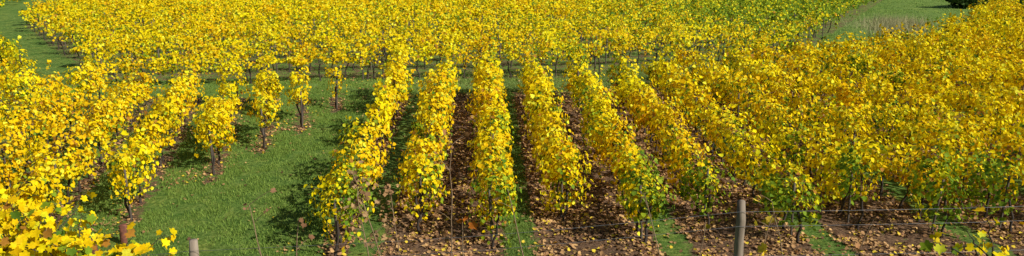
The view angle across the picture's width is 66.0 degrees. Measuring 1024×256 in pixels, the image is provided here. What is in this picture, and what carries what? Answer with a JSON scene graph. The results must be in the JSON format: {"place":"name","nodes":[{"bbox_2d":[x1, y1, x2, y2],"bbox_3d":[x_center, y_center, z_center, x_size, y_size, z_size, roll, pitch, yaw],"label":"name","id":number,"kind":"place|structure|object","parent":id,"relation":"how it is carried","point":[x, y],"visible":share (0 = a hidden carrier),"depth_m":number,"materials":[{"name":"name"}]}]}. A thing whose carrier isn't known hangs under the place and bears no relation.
{"place":"outdoors","nodes":[
{"label":"outdoors","id":0,"kind":"place"},
{"bbox_2d":[0,0,1023,255],"bbox_3d":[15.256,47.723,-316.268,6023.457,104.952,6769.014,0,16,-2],"label":"ground","id":1,"kind":"structure","parent":0,"point":[34,44],"depth_m":25.77,"materials":[{"name":"green plant"}]},
{"bbox_2d":[0,58,21,104],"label":"grapevine row","id":2,"kind":"object","parent":1,"relation":"on","point":[3,64],"visible":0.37,"depth_m":34.52,"materials":[{"name":"yellow plant"}]},
{"bbox_2d":[0,0,33,82],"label":"distant vineyard","id":3,"kind":"object","parent":1,"relation":"on","point":[6,51],"visible":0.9,"depth_m":39.77,"materials":[{"name":"yellow plant"}]},
{"bbox_2d":[0,59,64,138],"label":"grapevine row","id":4,"kind":"object","parent":1,"relation":"on","point":[37,81],"visible":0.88,"depth_m":31.58,"materials":[{"name":"yellow plant"}]},
{"bbox_2d":[0,55,117,202],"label":"grapevine row","id":5,"kind":"object","parent":1,"relation":"on","point":[66,100],"visible":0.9,"depth_m":27.42,"materials":[{"name":"yellow plant"}]},
{"bbox_2d":[0,59,161,240],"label":"grapevine row","id":6,"kind":"object","parent":1,"relation":"on","point":[102,124],"visible":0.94,"depth_m":24.28,"materials":[{"name":"yellow plant"}]},
{"bbox_2d":[0,183,176,255],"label":"grapevine","id":7,"kind":"object","parent":1,"relation":"on","point":[31,237],"visible":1,"depth_m":9.52,"materials":[{"name":"yellow plant"}]},
{"bbox_2d":[91,239,97,253],"bbox_3d":[-10.525,3.056,19.825,0.226,0.555,0.184,0,16,-2],"label":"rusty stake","id":8,"kind":"object","parent":1,"relation":"on","point":[93,252],"visible":0.11,"depth_m":19.76,"materials":[{"name":"brown metal"}]},
{"bbox_2d":[119,223,127,243],"bbox_3d":[-10.147,2.825,20.604,0.217,0.654,0.184,0,16,-2],"label":"rusty stake","id":9,"kind":"object","parent":1,"relation":"on","point":[123,231],"visible":0.84,"depth_m":20.52,"materials":[{"name":"brown metal"}]},
{"bbox_2d":[101,52,205,219],"bbox_3d":[-12.531,-0.392,28.377,1.510,2.749,14.587,-4,16,-14],"label":"grapevine row","id":10,"kind":"object","parent":1,"relation":"on","point":[181,89],"visible":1,"depth_m":25.49,"materials":[{"name":"yellow plant"}]},
{"bbox_2d":[192,51,249,174],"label":"grapevine row","id":11,"kind":"object","parent":1,"relation":"on","point":[219,116],"visible":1,"depth_m":27.72,"materials":[{"name":"yellow plant"}]},
{"bbox_2d":[243,188,275,255],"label":"dry weed","id":12,"kind":"object","parent":1,"relation":"on","point":[272,190],"visible":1,"depth_m":7.82,"materials":[{"name":"brown plant"}]},
{"bbox_2d":[243,56,283,148],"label":"grapevine row","id":13,"kind":"object","parent":1,"relation":"on","point":[268,101],"visible":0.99,"depth_m":30.52,"materials":[{"name":"yellow plant"}]},
{"bbox_2d":[283,62,311,126],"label":"grapevine row","id":14,"kind":"object","parent":1,"relation":"on","point":[297,93],"visible":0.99,"depth_m":32.00,"materials":[{"name":"yellow plant"}]},
{"bbox_2d":[296,217,313,255],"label":"dry weed","id":15,"kind":"object","parent":1,"relation":"on","point":[303,225],"visible":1,"depth_m":8.12,"materials":[{"name":"brown plant"}]},
{"bbox_2d":[325,67,347,108],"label":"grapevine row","id":16,"kind":"object","parent":1,"relation":"on","point":[336,94],"visible":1,"depth_m":34.59,"materials":[{"name":"yellow plant"}]},
{"bbox_2d":[303,46,415,255],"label":"grapevine row","id":17,"kind":"object","parent":1,"relation":"on","point":[381,111],"visible":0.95,"depth_m":23.64,"materials":[{"name":"yellow plant"}]},
{"bbox_2d":[350,176,372,255],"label":"dry weed","id":18,"kind":"object","parent":1,"relation":"on","point":[366,193],"visible":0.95,"depth_m":8.72,"materials":[{"name":"brown plant"}]},
{"bbox_2d":[343,159,390,255],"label":"dry weed","id":19,"kind":"object","parent":1,"relation":"on","point":[354,184],"visible":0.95,"depth_m":8.83,"materials":[{"name":"brown plant"}]},
{"bbox_2d":[372,182,415,255],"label":"dry weed","id":20,"kind":"object","parent":1,"relation":"on","point":[390,191],"visible":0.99,"depth_m":8.97,"materials":[{"name":"brown plant"}]},
{"bbox_2d":[393,60,460,230],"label":"grapevine row","id":21,"kind":"object","parent":1,"relation":"on","point":[434,111],"visible":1,"depth_m":25.30,"materials":[{"name":"yellow plant"}]},
{"bbox_2d":[18,0,876,85],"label":"distant vineyard","id":22,"kind":"object","parent":1,"relation":"on","point":[520,14],"visible":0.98,"depth_m":51.27,"materials":[{"name":"yellow plant"}]},
{"bbox_2d":[427,129,469,255],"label":"dry weed","id":23,"kind":"object","parent":1,"relation":"on","point":[444,232],"visible":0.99,"depth_m":8.66,"materials":[{"name":"brown plant"}]},
{"bbox_2d":[456,216,477,255],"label":"dry weed","id":24,"kind":"object","parent":1,"relation":"on","point":[473,224],"visible":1,"depth_m":8.55,"materials":[{"name":"brown plant"}]},
{"bbox_2d":[461,47,521,249],"bbox_3d":[-0.889,-0.316,28.404,1.961,2.596,17.809,0,16,-2],"label":"grapevine row","id":25,"kind":"object","parent":1,"relation":"on","point":[486,93],"visible":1,"depth_m":24.05,"materials":[{"name":"yellow plant"}]},
{"bbox_2d":[495,189,523,255],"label":"dry weed","id":26,"kind":"object","parent":1,"relation":"on","point":[497,198],"visible":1,"depth_m":8.36,"materials":[{"name":"brown plant"}]},
{"bbox_2d":[8,0,1012,255],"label":"grass","id":27,"kind":"structure","parent":1,"relation":"on","point":[328,136],"depth_m":26.21,"materials":[{"name":"green plant"}]},
{"bbox_2d":[0,73,1023,255],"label":"fallen leaves","id":28,"kind":"object","parent":1,"relation":"on","point":[771,249],"visible":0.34,"depth_m":22.83,"materials":[{"name":"brown plant"}]},
{"bbox_2d":[516,46,593,221],"bbox_3d":[1.232,-0.584,29.608,1.844,2.520,16.781,0,16,-2],"label":"grapevine row","id":29,"kind":"object","parent":1,"relation":"on","point":[535,103],"visible":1,"depth_m":25.00,"materials":[{"name":"yellow plant"}]},
{"bbox_2d":[144,200,1023,255],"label":"wire fence","id":30,"kind":"object","parent":1,"relation":"on","point":[740,226],"visible":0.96,"depth_m":7.55,"materials":[{"name":"grey wood"}]},
{"bbox_2d":[561,46,677,243],"bbox_3d":[3.079,-0.437,28.517,1.867,2.756,17.886,0,16,-2],"label":"grapevine row","id":31,"kind":"object","parent":1,"relation":"on","point":[596,130],"visible":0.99,"depth_m":24.51,"materials":[{"name":"yellow plant"}]},
{"bbox_2d":[641,192,659,255],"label":"dry weed","id":32,"kind":"object","parent":1,"relation":"on","point":[649,215],"visible":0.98,"depth_m":8.43,"materials":[{"name":"brown plant"}]},
{"bbox_2d":[605,48,736,224],"bbox_3d":[5.147,-0.551,29.269,1.875,2.560,16.685,0,16,-2],"label":"grapevine row","id":33,"kind":"object","parent":1,"relation":"on","point":[643,107],"visible":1,"depth_m":26.00,"materials":[{"name":"yellow plant"}]},
{"bbox_2d":[700,220,709,255],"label":"dry weed","id":34,"kind":"object","parent":1,"relation":"on","point":[707,226],"visible":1,"depth_m":8.07,"materials":[{"name":"brown plant"}]},
{"bbox_2d":[639,50,831,242],"bbox_3d":[7.138,-0.622,29.385,2.148,2.634,19.556,0,16,-2],"label":"grapevine row","id":35,"kind":"object","parent":1,"relation":"on","point":[770,182],"visible":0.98,"depth_m":24.98,"materials":[{"name":"yellow plant"}]},
{"bbox_2d":[753,195,782,254],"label":"dry weed","id":36,"kind":"object","parent":1,"relation":"on","point":[767,220],"visible":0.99,"depth_m":8.25,"materials":[{"name":"brown plant"}]},
{"bbox_2d":[754,208,783,255],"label":"dry weed","id":37,"kind":"object","parent":1,"relation":"on","point":[762,247],"visible":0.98,"depth_m":8.18,"materials":[{"name":"brown plant"}]},
{"bbox_2d":[673,44,887,229],"bbox_3d":[9.120,-0.880,30.350,2.084,2.641,19.432,0,16,-2],"label":"grapevine row","id":38,"kind":"object","parent":1,"relation":"on","point":[721,86],"visible":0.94,"depth_m":25.85,"materials":[{"name":"yellow plant"}]},
{"bbox_2d":[718,41,981,234],"bbox_3d":[11.242,-0.792,30.041,2.192,2.608,20.123,0,16,-2],"label":"grapevine row","id":39,"kind":"object","parent":1,"relation":"on","point":[915,165],"visible":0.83,"depth_m":25.29,"materials":[{"name":"yellow plant"}]},
{"bbox_2d":[855,216,878,255],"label":"dry weed","id":40,"kind":"object","parent":1,"relation":"on","point":[857,247],"visible":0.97,"depth_m":8.36,"materials":[{"name":"brown plant"}]},
{"bbox_2d":[745,41,1023,231],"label":"grapevine row","id":41,"kind":"object","parent":1,"relation":"on","point":[902,128],"visible":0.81,"depth_m":25.15,"materials":[{"name":"yellow plant"}]},
{"bbox_2d":[841,11,939,36],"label":"dry grass clump","id":42,"kind":"object","parent":1,"relation":"on","point":[890,23],"visible":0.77,"depth_m":63.29,"materials":[{"name":"beige plant"}]},
{"bbox_2d":[778,31,1023,188],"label":"grapevine row","id":43,"kind":"object","parent":1,"relation":"on","point":[840,73],"visible":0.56,"depth_m":29.25,"materials":[{"name":"yellow plant"}]},
{"bbox_2d":[814,31,1023,160],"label":"grapevine row","id":44,"kind":"object","parent":1,"relation":"on","point":[953,98],"visible":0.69,"depth_m":31.45,"materials":[{"name":"yellow plant"}]},
{"bbox_2d":[851,31,1023,131],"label":"grapevine row","id":45,"kind":"object","parent":1,"relation":"on","point":[923,67],"visible":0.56,"depth_m":33.96,"materials":[{"name":"yellow plant"}]},
{"bbox_2d":[868,24,1023,108],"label":"grapevine row","id":46,"kind":"object","parent":1,"relation":"on","point":[1009,78],"visible":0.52,"depth_m":37.17,"materials":[{"name":"yellow plant"}]},
{"bbox_2d":[890,20,1023,99],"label":"grapevine row","id":47,"kind":"object","parent":1,"relation":"on","point":[954,45],"visible":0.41,"depth_m":39.75,"materials":[{"name":"yellow plant"}]},
{"bbox_2d":[919,207,1009,255],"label":"grapevine","id":48,"kind":"object","parent":1,"relation":"on","point":[927,245],"visible":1,"depth_m":6.97,"materials":[{"name":"yellow plant"}]},
{"bbox_2d":[910,19,1023,80],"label":"grapevine row","id":49,"kind":"object","parent":1,"relation":"on","point":[1020,52],"visible":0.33,"depth_m":41.83,"materials":[{"name":"yellow plant"}]},
{"bbox_2d":[930,14,1023,71],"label":"grapevine row","id":50,"kind":"object","parent":1,"relation":"on","point":[963,26],"visible":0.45,"depth_m":44.15,"materials":[{"name":"yellow plant"}]},
{"bbox_2d":[941,12,1023,60],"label":"grapevine row","id":51,"kind":"object","parent":1,"relation":"on","point":[996,26],"visible":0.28,"depth_m":46.38,"materials":[{"name":"yellow plant"}]},
{"bbox_2d":[945,0,1023,8],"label":"hedge","id":52,"kind":"object","parent":1,"relation":"on","point":[963,4],"visible":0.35,"depth_m":84.38,"materials":[{"name":"green plant"}]},
{"bbox_2d":[950,9,1023,48],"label":"grapevine row","id":53,"kind":"object","parent":1,"relation":"on","point":[982,24],"visible":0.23,"depth_m":50.73,"materials":[{"name":"yellow plant"}]},
{"bbox_2d":[960,8,1023,38],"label":"grapevine row","id":54,"kind":"object","parent":1,"relation":"on","point":[983,17],"visible":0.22,"depth_m":53.48,"materials":[{"name":"yellow plant"}]},
{"bbox_2d":[965,2,1023,22],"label":"grapevine row","id":55,"kind":"object","parent":1,"relation":"on","point":[995,12],"visible":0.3,"depth_m":58.05,"materials":[{"name":"yellow plant"}]},
{"bbox_2d":[971,0,1023,18],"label":"grapevine row","id":56,"kind":"object","parent":1,"relation":"on","point":[994,9],"visible":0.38,"depth_m":61.11,"materials":[{"name":"yellow plant"}]},
{"bbox_2d":[973,5,1023,32],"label":"grapevine row","id":57,"kind":"object","parent":1,"relation":"on","point":[981,10],"visible":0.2,"depth_m":56.54,"materials":[{"name":"yellow plant"}]},
{"bbox_2d":[980,0,1023,15],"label":"grapevine row","id":58,"kind":"object","parent":1,"relation":"on","point":[1002,2],"visible":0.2,"depth_m":63.38,"materials":[{"name":"yellow plant"}]},
{"bbox_2d":[985,0,1022,11],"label":"grapevine row","id":59,"kind":"object","parent":1,"relation":"on","point":[1006,2],"visible":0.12,"depth_m":66.48,"materials":[{"name":"yellow plant"}]}
]}

